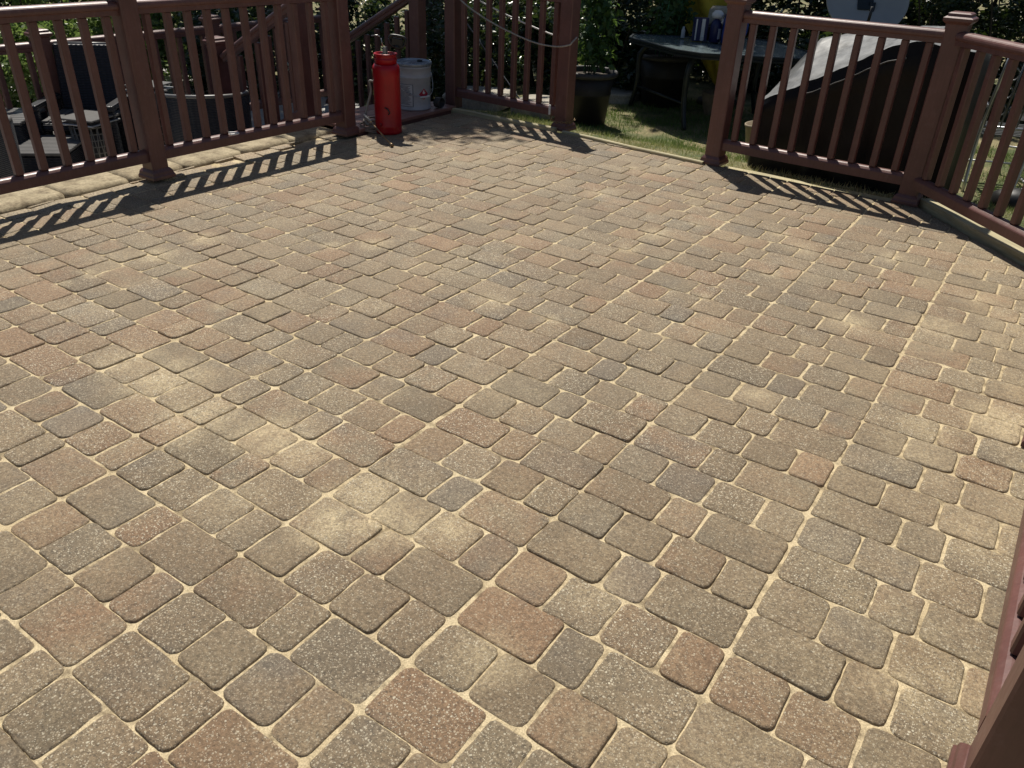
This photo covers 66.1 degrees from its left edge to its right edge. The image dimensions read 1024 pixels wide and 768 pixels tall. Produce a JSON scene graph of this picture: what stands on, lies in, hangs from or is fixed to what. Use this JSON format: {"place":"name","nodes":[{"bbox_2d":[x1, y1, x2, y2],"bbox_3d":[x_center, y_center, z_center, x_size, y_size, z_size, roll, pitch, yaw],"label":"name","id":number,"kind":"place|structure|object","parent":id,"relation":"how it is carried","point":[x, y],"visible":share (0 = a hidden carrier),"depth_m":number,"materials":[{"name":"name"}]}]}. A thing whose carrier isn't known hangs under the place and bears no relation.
{"place":"outdoors","nodes":[
{"label":"outdoors","id":0,"kind":"place"},
{"bbox_2d":[125,80,173,144],"bbox_3d":[-3.005,-2.222,6.626,0.273,0.587,0.273,9,32,12],"label":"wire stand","id":1,"kind":"object","parent":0,"point":[165,83],"visible":0.03,"depth_m":6.54,"materials":[{"name":"grey metal"}]},
{"bbox_2d":[2,69,365,185],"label":"patio","id":2,"kind":"structure","parent":0,"point":[325,107],"depth_m":8.76,"materials":[{"name":"grey stone"}]},
{"bbox_2d":[0,115,24,177],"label":"tub chair","id":3,"kind":"object","parent":2,"relation":"on","point":[6,170],"visible":0.27,"depth_m":5.19,"materials":[{"name":"wicker"}]},
{"bbox_2d":[6,108,53,144],"bbox_3d":[-3.873,-1.853,6.115,0.420,0.460,0.528,-2,31,-7],"label":"slatted table","id":4,"kind":"object","parent":2,"relation":"on","point":[19,122],"visible":0.28,"depth_m":5.92,"materials":[{"name":"grey plastic"}]},
{"bbox_2d":[24,28,61,134],"bbox_3d":[-3.742,-2.353,6.428,0.152,1.006,0.152,21,36,29],"label":"railing post","id":5,"kind":"object","parent":2,"relation":"on","point":[45,35],"visible":0.34,"depth_m":6.26,"materials":[{"name":"brown wood"}]},
{"bbox_2d":[0,41,47,116],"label":"railing","id":6,"kind":"object","parent":5,"relation":"attached to","point":[26,48],"visible":0.2,"depth_m":6.15,"materials":[{"name":"brown wood"}]},
{"bbox_2d":[50,26,213,94],"bbox_3d":[-3.284,-2.685,6.994,0.077,0.815,1.496,21,36,29],"label":"railing","id":7,"kind":"object","parent":5,"relation":"attached to","point":[179,33],"visible":0.15,"depth_m":7.18,"materials":[{"name":"brown wood"}]},
{"bbox_2d":[0,0,97,83],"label":"shrub","id":8,"kind":"object","parent":2,"relation":"on","point":[24,2],"visible":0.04,"depth_m":8.20,"materials":[{"name":"green plant"}]},
{"bbox_2d":[19,135,86,172],"bbox_3d":[-3.450,-1.655,5.945,0.420,0.320,0.564,-2,31,-7],"label":"slatted ottoman","id":9,"kind":"object","parent":2,"relation":"on","point":[51,150],"visible":0.34,"depth_m":5.75,"materials":[{"name":"grey plastic"}]},
{"bbox_2d":[31,41,138,154],"bbox_3d":[-3.392,-2.185,6.254,0.620,0.919,0.590,-2,31,-7],"label":"wicker chair","id":10,"kind":"object","parent":2,"relation":"on","point":[64,102],"visible":0.29,"depth_m":6.29,"materials":[{"name":"black wicker"}]},
{"bbox_2d":[61,110,119,158],"bbox_3d":[-3.240,-1.850,6.114,0.312,0.457,0.312,9,32,12],"label":"wire stand","id":11,"kind":"object","parent":2,"relation":"on","point":[96,136],"visible":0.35,"depth_m":5.99,"materials":[{"name":"grey metal"}]},
{"bbox_2d":[164,89,251,142],"bbox_3d":[-2.440,-2.060,6.311,0.691,0.608,0.643,-2,31,-7],"label":"tub chair","id":12,"kind":"object","parent":2,"relation":"on","point":[175,119],"visible":0.34,"depth_m":6.02,"materials":[{"name":"wicker"}]},
{"bbox_2d":[198,14,221,94],"bbox_3d":[-2.826,-2.999,7.571,0.152,1.006,0.152,21,36,29],"label":"railing post","id":13,"kind":"object","parent":2,"relation":"on","point":[216,19],"visible":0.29,"depth_m":7.34,"materials":[{"name":"brown wood"}]},
{"bbox_2d":[219,15,327,110],"bbox_3d":[-2.403,-3.307,8.094,0.077,0.815,1.376,21,36,29],"label":"railing","id":14,"kind":"object","parent":13,"relation":"attached to","point":[236,26],"visible":0.19,"depth_m":8.09,"materials":[{"name":"brown wood"}]},
{"bbox_2d":[202,36,231,93],"bbox_3d":[-2.403,-2.373,6.577,0.152,0.976,0.152,21,36,29],"label":"railing post","id":15,"kind":"object","parent":2,"relation":"on","point":[223,66],"visible":0.27,"depth_m":6.41,"materials":[{"name":"brown wood"}]},
{"bbox_2d":[172,7,279,98],"bbox_3d":[-3.151,-3.648,8.717,1.089,1.068,1.314,-14,34,-24],"label":"shrub","id":16,"kind":"object","parent":2,"relation":"on","point":[234,16],"visible":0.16,"depth_m":8.40,"materials":[{"name":"green plant"}]},
{"bbox_2d":[286,3,314,118],"bbox_3d":[-1.574,-2.311,5.947,0.150,1.566,0.150,21,36,29],"label":"railing post","id":17,"kind":"object","parent":2,"relation":"on","point":[305,57],"visible":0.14,"depth_m":5.85,"materials":[{"name":"brown wood"}]},
{"bbox_2d":[220,4,297,124],"bbox_3d":[-1.974,-2.371,6.234,0.904,1.284,0.077,21,36,29],"label":"stair rail","id":18,"kind":"object","parent":17,"relation":"attached to","point":[254,35],"visible":0.34,"depth_m":6.12,"materials":[{"name":"brown wood"}]},
{"bbox_2d":[321,102,455,136],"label":"deck stairs","id":19,"kind":"structure","parent":2,"relation":"on","point":[410,117],"depth_m":6.36,"materials":[{"name":"brown wood"}]},
{"bbox_2d":[359,116,377,133],"bbox_3d":[-1.052,-1.955,5.943,0.177,0.099,0.188,21,36,29],"label":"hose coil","id":20,"kind":"object","parent":19,"relation":"on","point":[368,129],"visible":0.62,"depth_m":5.90,"materials":[{"name":"grey rubber"}]},
{"bbox_2d":[397,58,432,110],"bbox_3d":[-0.806,-2.458,6.458,0.318,0.366,0.314,1,31,-3],"label":"steel pail","id":21,"kind":"object","parent":19,"relation":"on","point":[415,74],"visible":0.77,"depth_m":6.37,"materials":[{"name":"grey metal"}]},
{"bbox_2d":[433,97,444,107],"bbox_3d":[-0.607,-2.345,6.554,0.062,0.082,0.082,21,36,29],"label":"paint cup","id":22,"kind":"object","parent":19,"relation":"on","point":[438,102],"visible":1,"depth_m":6.54,"materials":[{"name":"black plastic"}]},
{"bbox_2d":[408,0,426,58],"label":"railing post","id":23,"kind":"object","parent":2,"relation":"on","point":[417,26],"depth_m":6.73,"materials":[{"name":"brown wood"}]},
{"bbox_2d":[350,0,409,107],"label":"stair rail","id":24,"kind":"object","parent":23,"relation":"attached to","point":[391,9],"visible":0.4,"depth_m":7.04,"materials":[{"name":"brown wood"}]},
{"bbox_2d":[0,113,1023,767],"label":"patio paving","id":25,"kind":"structure","parent":0,"point":[130,677],"depth_m":2.42,"materials":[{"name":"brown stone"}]},
{"bbox_2d":[108,0,175,181],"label":"railing post","id":26,"kind":"object","parent":25,"relation":"on","point":[135,64],"visible":1,"depth_m":4.50,"materials":[{"name":"brown wood"}]},
{"bbox_2d":[0,0,149,194],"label":"railing","id":27,"kind":"object","parent":26,"relation":"attached to","point":[56,14],"visible":1,"depth_m":4.20,"materials":[{"name":"brown wood"}]},
{"bbox_2d":[137,0,342,158],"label":"railing","id":28,"kind":"object","parent":26,"relation":"attached to","point":[207,141],"visible":0.96,"depth_m":4.98,"materials":[{"name":"brown wood"}]},
{"bbox_2d":[228,132,238,135],"bbox_3d":[-1.780,-1.606,5.041,0.064,0.012,0.068,-12,34,-22],"label":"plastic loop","id":29,"kind":"object","parent":28,"relation":"on","point":[234,133],"visible":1,"depth_m":5.04,"materials":[{"name":"grey plastic"}]},
{"bbox_2d":[327,0,358,136],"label":"railing post","id":30,"kind":"object","parent":25,"relation":"on","point":[341,53],"visible":0.99,"depth_m":5.58,"materials":[{"name":"brown wood"}]},
{"bbox_2d":[363,114,393,146],"bbox_3d":[-0.975,-1.848,5.726,0.026,0.133,0.514,-16,35,-27],"label":"spray wand","id":31,"kind":"object","parent":25,"relation":"on","point":[370,121],"visible":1,"depth_m":5.74,"materials":[{"name":"grey metal"}]},
{"bbox_2d":[371,34,406,134],"bbox_3d":[-0.912,-2.196,5.775,0.233,0.687,0.212,21,36,29],"label":"sprayer tank","id":32,"kind":"object","parent":25,"relation":"on","point":[386,87],"visible":0.96,"depth_m":5.73,"materials":[{"name":"red paint"}]},
{"bbox_2d":[364,80,373,126],"bbox_3d":[-1.061,-2.083,5.851,0.089,0.342,0.059,10,32,13],"label":"sprayer hose","id":33,"kind":"object","parent":32,"relation":"attached to","point":[369,98],"visible":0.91,"depth_m":5.85,"materials":[{"name":"grey rubber"}]},
{"bbox_2d":[551,0,580,131],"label":"railing post","id":34,"kind":"object","parent":25,"relation":"on","point":[567,55],"visible":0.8,"depth_m":5.93,"materials":[{"name":"brown wood"}]},
{"bbox_2d":[456,0,560,115],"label":"railing","id":35,"kind":"object","parent":34,"relation":"attached to","point":[499,98],"visible":0.96,"depth_m":6.24,"materials":[{"name":"brown wood"}]},
{"bbox_2d":[480,0,552,35],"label":"taut rope","id":36,"kind":"object","parent":34,"relation":"attached to","point":[518,20],"visible":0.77,"depth_m":6.10,"materials":[{"name":"white fabric"}]},
{"bbox_2d":[460,0,576,47],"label":"slack cord","id":37,"kind":"object","parent":34,"relation":"attached to","point":[516,34],"visible":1,"depth_m":6.00,"materials":[{"name":"beige fabric"}]},
{"bbox_2d":[548,105,575,123],"bbox_3d":[0.394,-2.104,6.125,0.178,0.130,0.164,21,36,29],"label":"chain","id":38,"kind":"object","parent":34,"relation":"attached to","point":[552,119],"visible":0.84,"depth_m":6.11,"materials":[{"name":"grey metal"}]},
{"bbox_2d":[700,0,755,166],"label":"railing post","id":39,"kind":"object","parent":25,"relation":"on","point":[735,28],"visible":1,"depth_m":5.17,"materials":[{"name":"brown wood"}]},
{"bbox_2d":[891,11,978,207],"bbox_3d":[2.446,-1.574,4.572,0.152,1.066,0.152,23,37,31],"label":"railing post","id":40,"kind":"object","parent":25,"relation":"on","point":[956,22],"visible":0.96,"depth_m":4.51,"materials":[{"name":"brown wood"}]},
{"bbox_2d":[721,10,944,184],"bbox_3d":[1.935,-1.792,4.890,1.177,0.870,0.077,22,36,30],"label":"railing","id":41,"kind":"object","parent":40,"relation":"attached to","point":[906,34],"visible":0.97,"depth_m":4.85,"materials":[{"name":"brown wood"}]},
{"bbox_2d":[911,32,1023,247],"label":"railing","id":42,"kind":"object","parent":40,"relation":"attached to","point":[996,222],"visible":1,"depth_m":4.18,"materials":[{"name":"brown wood"}]},
{"bbox_2d":[946,646,1023,767],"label":"railing post","id":43,"kind":"object","parent":25,"relation":"on","point":[998,741],"visible":1,"depth_m":1.39,"materials":[{"name":"brown wood"}]},
{"bbox_2d":[977,509,1023,731],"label":"railing","id":44,"kind":"object","parent":43,"relation":"attached to","point":[1009,644],"visible":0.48,"depth_m":1.68,"materials":[{"name":"brown wood"}]},
{"bbox_2d":[9,0,1023,227],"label":"lawn","id":45,"kind":"structure","parent":0,"point":[695,88],"depth_m":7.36,"materials":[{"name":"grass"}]},
{"bbox_2d":[0,20,66,111],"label":"shrub","id":46,"kind":"object","parent":45,"relation":"on","point":[18,30],"visible":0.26,"depth_m":7.60,"materials":[{"name":"green plant"}]},
{"bbox_2d":[64,17,169,81],"bbox_3d":[-4.311,-3.574,8.589,1.048,1.072,1.256,-15,35,-26],"label":"shrub","id":47,"kind":"object","parent":45,"relation":"on","point":[94,23],"visible":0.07,"depth_m":8.34,"materials":[{"name":"green plant"}]},
{"bbox_2d":[83,0,199,85],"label":"shrub","id":48,"kind":"object","parent":45,"relation":"on","point":[157,20],"visible":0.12,"depth_m":8.98,"materials":[{"name":"green plant"}]},
{"bbox_2d":[0,0,318,40],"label":"hedge","id":49,"kind":"object","parent":45,"relation":"on","point":[73,1],"visible":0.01,"depth_m":10.64,"materials":[{"name":"green plant"}]},
{"bbox_2d":[0,126,333,214],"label":"retaining wall","id":50,"kind":"structure","parent":45,"relation":"on","point":[18,200],"depth_m":4.79,"materials":[{"name":"stone"}]},
{"bbox_2d":[176,4,319,83],"bbox_3d":[-3.182,-4.426,9.578,1.683,1.848,1.666,-8,32,-17],"label":"shrub","id":51,"kind":"object","parent":45,"relation":"on","point":[268,11],"visible":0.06,"depth_m":9.66,"materials":[{"name":"green plant"}]},
{"bbox_2d":[314,0,404,100],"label":"shrub","id":52,"kind":"object","parent":45,"relation":"on","point":[370,10],"visible":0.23,"depth_m":9.02,"materials":[{"name":"green plant"}]},
{"bbox_2d":[312,0,407,86],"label":"shrub","id":53,"kind":"object","parent":45,"relation":"on","point":[385,3],"visible":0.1,"depth_m":9.92,"materials":[{"name":"green plant"}]},
{"bbox_2d":[381,0,483,101],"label":"shrub","id":54,"kind":"object","parent":45,"relation":"on","point":[431,43],"visible":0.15,"depth_m":8.84,"materials":[{"name":"green plant"}]},
{"bbox_2d":[444,0,461,107],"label":"railing post","id":55,"kind":"object","parent":45,"relation":"on","point":[452,11],"visible":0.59,"depth_m":6.54,"materials":[{"name":"brown wood"}]},
{"bbox_2d":[467,23,519,98],"bbox_3d":[-0.144,-2.665,6.544,0.680,0.674,0.014,19,35,26],"label":"garden pole","id":56,"kind":"object","parent":55,"relation":"attached to","point":[492,59],"visible":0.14,"depth_m":6.54,"materials":[{"name":"grey metal"}]},
{"bbox_2d":[430,3,523,98],"bbox_3d":[-0.341,-3.479,8.248,1.069,1.001,0.897,5,31,5],"label":"shrub","id":57,"kind":"object","parent":45,"relation":"on","point":[482,53],"visible":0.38,"depth_m":8.07,"materials":[{"name":"green plant"}]},
{"bbox_2d":[442,86,516,111],"bbox_3d":[-0.316,-2.831,7.798,0.619,0.125,0.600,12,32,20],"label":"stone slab","id":58,"kind":"object","parent":45,"relation":"on","point":[471,104],"depth_m":7.56,"materials":[{"name":"grey stone"}]},
{"bbox_2d":[451,108,556,131],"bbox_3d":[-0.087,-2.119,6.427,1.060,0.121,0.041,22,36,29],"label":"timber edging","id":59,"kind":"object","parent":45,"relation":"on","point":[504,119],"visible":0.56,"depth_m":6.37,"materials":[{"name":"brown wood"}]},
{"bbox_2d":[470,0,551,87],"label":"shrub","id":60,"kind":"object","parent":45,"relation":"on","point":[508,26],"visible":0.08,"depth_m":8.94,"materials":[{"name":"green plant"}]},
{"bbox_2d":[467,0,554,87],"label":"shrub","id":61,"kind":"object","parent":45,"relation":"on","point":[548,4],"depth_m":9.61,"materials":[{"name":"green plant"}]},
{"bbox_2d":[511,94,554,118],"bbox_3d":[0.265,-2.669,7.564,0.451,0.125,0.500,14,33,23],"label":"stone slab","id":62,"kind":"object","parent":45,"relation":"on","point":[545,98],"depth_m":7.41,"materials":[{"name":"grey stone"}]},
{"bbox_2d":[504,0,581,93],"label":"shrub","id":63,"kind":"object","parent":45,"relation":"on","point":[535,37],"visible":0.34,"depth_m":8.45,"materials":[{"name":"green plant"}]},
{"bbox_2d":[542,87,639,104],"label":"stone slab","id":64,"kind":"structure","parent":45,"relation":"on","point":[620,96],"depth_m":8.16,"materials":[{"name":"grey stone"}]},
{"bbox_2d":[573,65,617,125],"bbox_3d":[0.695,-2.630,7.199,0.515,0.460,0.515,21,36,29],"label":"planter pot","id":65,"kind":"object","parent":45,"relation":"on","point":[592,96],"visible":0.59,"depth_m":7.05,"materials":[{"name":"black plastic"}]},
{"bbox_2d":[577,0,623,73],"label":"staked plant","id":66,"kind":"object","parent":65,"relation":"in","point":[593,54],"visible":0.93,"depth_m":6.84,"materials":[{"name":"green plant"}]},
{"bbox_2d":[579,39,635,87],"bbox_3d":[1.175,-3.458,8.628,0.717,0.663,0.686,-15,35,-27],"label":"shrub","id":67,"kind":"object","parent":45,"relation":"on","point":[616,61],"visible":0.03,"depth_m":8.46,"materials":[{"name":"green plant"}]},
{"bbox_2d":[577,0,653,64],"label":"shrub","id":68,"kind":"object","parent":45,"relation":"on","point":[634,7],"visible":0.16,"depth_m":9.04,"materials":[{"name":"green plant"}]},
{"bbox_2d":[584,9,649,98],"bbox_3d":[1.095,-3.525,8.404,1.013,0.970,0.794,21,36,29],"label":"shrub","id":69,"kind":"object","parent":45,"relation":"on","point":[625,78],"visible":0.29,"depth_m":8.23,"materials":[{"name":"green plant"}]},
{"bbox_2d":[562,130,703,164],"bbox_3d":[0.857,-1.702,5.801,1.215,0.122,0.033,25,37,33],"label":"timber edging","id":70,"kind":"object","parent":45,"relation":"on","point":[659,153],"visible":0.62,"depth_m":5.72,"materials":[{"name":"beige wood"}]},
{"bbox_2d":[637,49,688,108],"bbox_3d":[1.554,-3.120,8.055,0.597,0.500,0.597,21,36,29],"label":"planter pot","id":71,"kind":"object","parent":45,"relation":"on","point":[662,74],"visible":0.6,"depth_m":7.88,"materials":[{"name":"black plastic"}]},
{"bbox_2d":[639,0,697,56],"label":"staked plant","id":72,"kind":"object","parent":71,"relation":"in","point":[672,13],"visible":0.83,"depth_m":7.75,"materials":[{"name":"green plant"}]},
{"bbox_2d":[628,0,710,82],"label":"shrub","id":73,"kind":"object","parent":45,"relation":"on","point":[698,70],"visible":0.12,"depth_m":9.34,"materials":[{"name":"green plant"}]},
{"bbox_2d":[702,89,714,115],"bbox_3d":[1.984,-2.770,7.768,0.250,0.220,0.250,21,36,29],"label":"clay pot","id":74,"kind":"object","parent":45,"relation":"on","point":[707,98],"visible":0.41,"depth_m":7.71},
{"bbox_2d":[684,0,736,106],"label":"folded umbrella","id":75,"kind":"object","parent":45,"relation":"on","point":[701,8],"visible":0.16,"depth_m":7.91,"materials":[{"name":"yellow fabric"}]},
{"bbox_2d":[628,34,806,130],"bbox_3d":[1.913,-2.794,7.361,1.622,0.690,1.282,2,31,0],"label":"patio table","id":76,"kind":"object","parent":45,"relation":"on","point":[685,46],"visible":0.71,"depth_m":7.18,"materials":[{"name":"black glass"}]},
{"bbox_2d":[681,26,684,37],"bbox_3d":[1.640,-3.369,7.537,0.036,0.100,0.036,21,36,29],"label":"bottle","id":77,"kind":"object","parent":76,"relation":"on","point":[683,33],"visible":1,"depth_m":7.53,"materials":[{"name":"plastic"}]},
{"bbox_2d":[691,17,709,40],"bbox_3d":[1.760,-3.316,7.355,0.130,0.200,0.076,2,31,-1],"label":"carton","id":78,"kind":"object","parent":76,"relation":"on","point":[700,28],"visible":1,"depth_m":7.33,"materials":[{"name":"blue cardboard"}]},
{"bbox_2d":[709,10,723,42],"bbox_3d":[1.896,-3.316,7.294,0.117,0.272,0.110,2,31,-1],"label":"bottle","id":79,"kind":"object","parent":76,"relation":"on","point":[715,28],"visible":1,"depth_m":7.26,"materials":[{"name":"blue plastic"}]},
{"bbox_2d":[679,0,775,71],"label":"shrub","id":80,"kind":"object","parent":45,"relation":"on","point":[752,7],"visible":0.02,"depth_m":8.98,"materials":[{"name":"green plant"}]},
{"bbox_2d":[443,0,1023,103],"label":"hedge","id":81,"kind":"object","parent":45,"relation":"on","point":[783,5],"visible":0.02,"depth_m":9.31,"materials":[{"name":"green plant"}]},
{"bbox_2d":[745,121,752,159],"bbox_3d":[1.866,-1.843,5.992,0.196,0.280,0.196,15,37,32],"label":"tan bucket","id":82,"kind":"object","parent":45,"relation":"on","point":[748,126],"visible":0.27,"depth_m":5.95,"materials":[{"name":"plastic"}]},
{"bbox_2d":[712,24,789,94],"bbox_3d":[2.672,-3.579,8.642,0.964,0.941,0.958,0,31,-4],"label":"shrub","id":83,"kind":"object","parent":45,"relation":"on","point":[763,30],"visible":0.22,"depth_m":8.50,"materials":[{"name":"green plant"}]},
{"bbox_2d":[745,0,832,68],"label":"shrub","id":84,"kind":"object","parent":45,"relation":"on","point":[819,6],"visible":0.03,"depth_m":8.90,"materials":[{"name":"green plant"}]},
{"bbox_2d":[768,29,832,85],"bbox_3d":[3.128,-3.312,8.303,0.754,0.878,0.741,-9,32,-17],"label":"shrub","id":85,"kind":"object","parent":45,"relation":"on","point":[802,38],"visible":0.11,"depth_m":8.20,"materials":[{"name":"green plant"}]},
{"bbox_2d":[725,166,890,201],"bbox_3d":[1.918,-1.259,5.202,1.160,0.122,0.171,22,36,30],"label":"timber edging","id":86,"kind":"object","parent":45,"relation":"on","point":[825,187],"visible":0.18,"depth_m":5.19,"materials":[{"name":"beige wood"}]},
{"bbox_2d":[826,0,908,23],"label":"oval dish","id":87,"kind":"object","parent":45,"relation":"on","point":[888,11],"visible":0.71,"depth_m":6.12,"materials":[{"name":"grey paint"}]},
{"bbox_2d":[747,26,992,197],"bbox_3d":[2.423,-1.887,5.367,1.336,1.029,0.796,21,36,29],"label":"covered grill","id":88,"kind":"object","parent":45,"relation":"on","point":[881,89],"visible":0.46,"depth_m":5.12,"materials":[{"name":"black fabric"}]},
{"bbox_2d":[815,0,935,35],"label":"shrub","id":89,"kind":"object","parent":45,"relation":"on","point":[913,12],"visible":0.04,"depth_m":8.45,"materials":[{"name":"green plant"}]},
{"bbox_2d":[898,0,1022,119],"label":"shrub","id":90,"kind":"object","parent":45,"relation":"on","point":[941,5],"visible":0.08,"depth_m":7.81,"materials":[{"name":"green plant"}]},
{"bbox_2d":[917,198,1023,266],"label":"timber edging","id":91,"kind":"object","parent":45,"relation":"on","point":[1001,245],"visible":0.42,"depth_m":4.36,"materials":[{"name":"beige wood"}]},
{"bbox_2d":[941,0,1023,122],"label":"shrub","id":92,"kind":"object","parent":45,"relation":"on","point":[1015,20],"visible":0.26,"depth_m":7.59,"materials":[{"name":"green plant"}]},
{"bbox_2d":[961,58,1023,191],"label":"metal chair","id":93,"kind":"object","parent":45,"relation":"on","point":[1001,126],"visible":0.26,"depth_m":5.57,"materials":[{"name":"silver metal"}]},
{"bbox_2d":[988,187,1021,210],"bbox_3d":[3.368,-1.213,5.271,0.312,0.189,0.234,21,36,29],"label":"black sack","id":94,"kind":"object","parent":45,"relation":"on","point":[1014,197],"visible":0.34,"depth_m":5.20,"materials":[{"name":"plastic"}]},
{"bbox_2d":[1009,110,1023,147],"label":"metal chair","id":95,"kind":"object","parent":45,"relation":"on","point":[1022,118],"depth_m":6.22,"materials":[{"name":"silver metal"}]},
{"bbox_2d":[1014,161,1023,186],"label":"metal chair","id":96,"kind":"object","parent":45,"relation":"on","point":[1021,170],"visible":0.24,"depth_m":5.53,"materials":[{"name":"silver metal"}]},
{"bbox_2d":[706,26,722,40],"bbox_3d":[2.026,-3.384,7.582,0.340,0.120,0.180,4,31,3],"label":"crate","id":97,"kind":"object","parent":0,"point":[708,32],"visible":0.02,"depth_m":7.51,"materials":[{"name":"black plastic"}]},
{"bbox_2d":[708,6,727,26],"bbox_3d":[2.019,-3.509,7.506,0.322,0.170,0.140,4,31,3],"label":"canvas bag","id":98,"kind":"object","parent":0,"point":[723,9],"visible":0.3,"depth_m":7.45,"materials":[{"name":"grey fabric"}]},
{"bbox_2d":[720,14,748,42],"bbox_3d":[2.057,-3.265,7.240,0.232,0.250,0.144,2,31,-1],"label":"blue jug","id":99,"kind":"object","parent":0,"point":[724,27],"visible":0.14,"depth_m":7.23,"materials":[{"name":"plastic"}]}
]}

